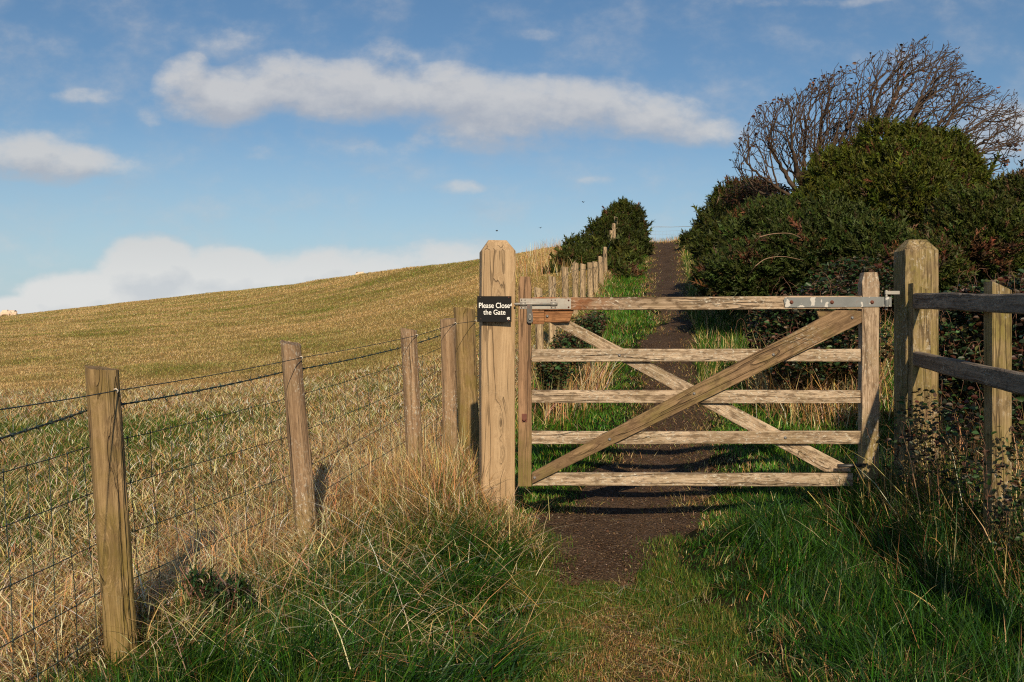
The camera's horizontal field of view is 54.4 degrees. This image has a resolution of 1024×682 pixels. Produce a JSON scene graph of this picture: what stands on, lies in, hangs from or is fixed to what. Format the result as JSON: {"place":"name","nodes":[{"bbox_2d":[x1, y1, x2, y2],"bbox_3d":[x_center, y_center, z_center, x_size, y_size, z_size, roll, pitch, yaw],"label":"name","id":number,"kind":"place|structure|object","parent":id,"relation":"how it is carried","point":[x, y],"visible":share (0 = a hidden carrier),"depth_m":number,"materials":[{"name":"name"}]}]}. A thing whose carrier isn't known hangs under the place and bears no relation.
{"place":"outdoors","nodes":[
{"label":"outdoors","id":0,"kind":"place"},
{"bbox_2d":[0,242,1023,681],"bbox_3d":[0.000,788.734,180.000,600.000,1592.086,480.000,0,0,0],"label":"ground","id":1,"kind":"structure","parent":0,"point":[692,536],"depth_m":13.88,"materials":[{"name":"beige plant"}]},
{"bbox_2d":[0,310,12,315],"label":"sheep","id":2,"kind":"object","parent":1,"relation":"on","point":[5,312],"visible":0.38,"depth_m":93.83},
{"bbox_2d":[171,556,261,625],"bbox_3d":[-1.209,1.040,4.067,0.395,0.300,0.302,0,0,0],"label":"thistle","id":3,"kind":"object","parent":1,"relation":"on","point":[202,584],"visible":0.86,"depth_m":4.05,"materials":[{"name":"green plant"}]},
{"bbox_2d":[0,307,478,681],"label":"wire fence","id":4,"kind":"object","parent":1,"relation":"on","point":[105,404],"visible":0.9,"depth_m":4.70,"materials":[{"name":"brown wood"}]},
{"bbox_2d":[0,394,610,681],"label":"dry grass","id":5,"kind":"structure","parent":1,"relation":"on","point":[436,474],"depth_m":5.34,"materials":[{"name":"plant"}]},
{"bbox_2d":[479,240,515,518],"bbox_3d":[-0.087,0.358,5.840,0.200,1.896,0.153,0,0,-7],"label":"gatepost","id":6,"kind":"object","parent":1,"relation":"on","point":[497,267],"visible":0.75,"depth_m":5.77,"materials":[{"name":"brown wood"}]},
{"bbox_2d":[477,296,511,321],"bbox_3d":[-0.101,-0.184,5.716,0.197,0.148,0.005,0,0,-3],"label":"gate sign","id":7,"kind":"object","parent":6,"relation":"attached to","point":[494,308],"visible":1,"depth_m":5.71,"materials":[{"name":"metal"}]},
{"bbox_2d":[1,440,1023,681],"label":"verge grass","id":8,"kind":"structure","parent":1,"relation":"on","point":[982,629],"depth_m":4.25,"materials":[{"name":"green plant"}]},
{"bbox_2d":[475,216,617,399],"bbox_3d":[1.480,-1.663,19.427,0.232,4.331,22.736,0,0,9],"label":"wire fence","id":9,"kind":"object","parent":1,"relation":"on","point":[594,276],"visible":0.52,"depth_m":17.17,"materials":[{"name":"brown wood"}]},
{"bbox_2d":[517,311,634,427],"bbox_3d":[0.697,0.211,9.819,1.488,1.139,3.122,0,0,20],"label":"bramble bush","id":10,"kind":"object","parent":1,"relation":"on","point":[595,323],"visible":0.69,"depth_m":9.34,"materials":[{"name":"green plant"}]},
{"bbox_2d":[541,232,649,278],"bbox_3d":[2.204,-1.973,25.793,2.952,2.054,4.082,0,0,0],"label":"gorse bush","id":11,"kind":"object","parent":1,"relation":"on","point":[624,257],"visible":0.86,"depth_m":26.36,"materials":[{"name":"green plant"}]},
{"bbox_2d":[551,196,654,257],"bbox_3d":[2.830,-3.138,30.675,3.413,2.954,3.770,0,0,0],"label":"gorse bush","id":12,"kind":"object","parent":1,"relation":"on","point":[630,217],"visible":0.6,"depth_m":30.61,"materials":[{"name":"green plant"}]},
{"bbox_2d":[327,173,1022,527],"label":"hillside grass","id":13,"kind":"structure","parent":1,"relation":"on","point":[696,317],"depth_m":9.17,"materials":[{"name":"green plant"}]},
{"bbox_2d":[674,225,694,246],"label":"gorse bush","id":14,"kind":"object","parent":1,"relation":"on","point":[684,237],"visible":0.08,"depth_m":29.80,"materials":[{"name":"green plant"}]},
{"bbox_2d":[682,174,779,313],"bbox_3d":[3.684,-1.762,16.934,1.851,2.711,5.603,0,0,21],"label":"gorse bush","id":15,"kind":"object","parent":1,"relation":"on","point":[701,241],"visible":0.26,"depth_m":16.85,"materials":[{"name":"green plant"}]},
{"bbox_2d":[719,173,792,207],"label":"dead shrub","id":16,"kind":"object","parent":1,"relation":"on","point":[745,193],"visible":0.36,"depth_m":16.79,"materials":[{"name":"brown plant"}]},
{"bbox_2d":[668,256,893,430],"bbox_3d":[2.939,-0.001,9.641,2.665,1.826,4.083,0,0,23],"label":"bramble thicket","id":17,"kind":"object","parent":1,"relation":"on","point":[842,278],"visible":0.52,"depth_m":9.12,"materials":[{"name":"green plant"}]},
{"bbox_2d":[689,189,924,316],"bbox_3d":[4.079,-1.180,13.447,3.747,1.933,2.523,0,0,44],"label":"gorse bush","id":18,"kind":"object","parent":1,"relation":"on","point":[829,229],"visible":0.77,"depth_m":12.81,"materials":[{"name":"green plant"}]},
{"bbox_2d":[747,256,799,277],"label":"bramble shoot","id":19,"kind":"object","parent":18,"relation":"on","point":[767,258],"visible":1,"depth_m":12.40,"materials":[{"name":"brown plant"}]},
{"bbox_2d":[751,233,801,249],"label":"bramble shoot","id":20,"kind":"object","parent":18,"relation":"on","point":[770,234],"visible":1,"depth_m":12.40,"materials":[{"name":"brown plant"}]},
{"bbox_2d":[729,34,1023,197],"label":"bare tree","id":21,"kind":"object","parent":1,"relation":"on","point":[917,109],"visible":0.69,"depth_m":15.37,"materials":[{"name":"brown plant"}]},
{"bbox_2d":[791,113,1003,229],"bbox_3d":[5.386,-1.960,13.917,3.169,2.518,3.216,0,0,0],"label":"gorse bush","id":22,"kind":"object","parent":1,"relation":"on","point":[914,168],"visible":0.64,"depth_m":13.37,"materials":[{"name":"green plant"}]},
{"bbox_2d":[884,240,938,485],"bbox_3d":[2.315,0.333,5.840,0.313,1.850,0.181,0,0,0],"label":"gatepost","id":23,"kind":"object","parent":1,"relation":"on","point":[916,262],"visible":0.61,"depth_m":5.76,"materials":[{"name":"brown wood"}]},
{"bbox_2d":[514,272,891,485],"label":"field gate","id":24,"kind":"structure","parent":23,"relation":"attached to","point":[715,396],"depth_m":5.77,"materials":[{"name":"brown wood"}]},
{"bbox_2d":[830,380,1023,612],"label":"bramble thicket","id":25,"kind":"object","parent":1,"relation":"on","point":[969,477],"visible":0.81,"depth_m":4.89,"materials":[{"name":"green plant"}]},
{"bbox_2d":[849,263,1023,496],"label":"bramble thicket","id":26,"kind":"object","parent":1,"relation":"on","point":[968,346],"visible":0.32,"depth_m":6.10,"materials":[{"name":"green plant"}]},
{"bbox_2d":[859,158,1023,316],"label":"gorse bush","id":27,"kind":"object","parent":1,"relation":"on","point":[972,231],"visible":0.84,"depth_m":11.46,"materials":[{"name":"green plant"}]},
{"bbox_2d":[908,281,1023,560],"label":"rail fence","id":28,"kind":"object","parent":1,"relation":"on","point":[995,374],"visible":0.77,"depth_m":4.59,"materials":[{"name":"brown wood"}]},
{"bbox_2d":[0,0,1023,313],"label":"sky","id":29,"kind":"structure","parent":0,"point":[150,149],"materials":[{"name":"blue"}]},
{"bbox_2d":[518,240,716,681],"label":"path","id":30,"kind":"structure","parent":0,"point":[667,261],"depth_m":6.31,"materials":[{"name":"soil"}]},
{"bbox_2d":[527,340,707,585],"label":"soil crumbs","id":31,"kind":"object","parent":30,"relation":"on","point":[626,551],"visible":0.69,"depth_m":6.04,"materials":[{"name":"brown soil"}]},
{"bbox_2d":[385,241,869,681],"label":"track litter","id":32,"kind":"object","parent":30,"relation":"on","point":[702,633],"visible":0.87,"depth_m":4.28,"materials":[{"name":"plant"}]}
]}

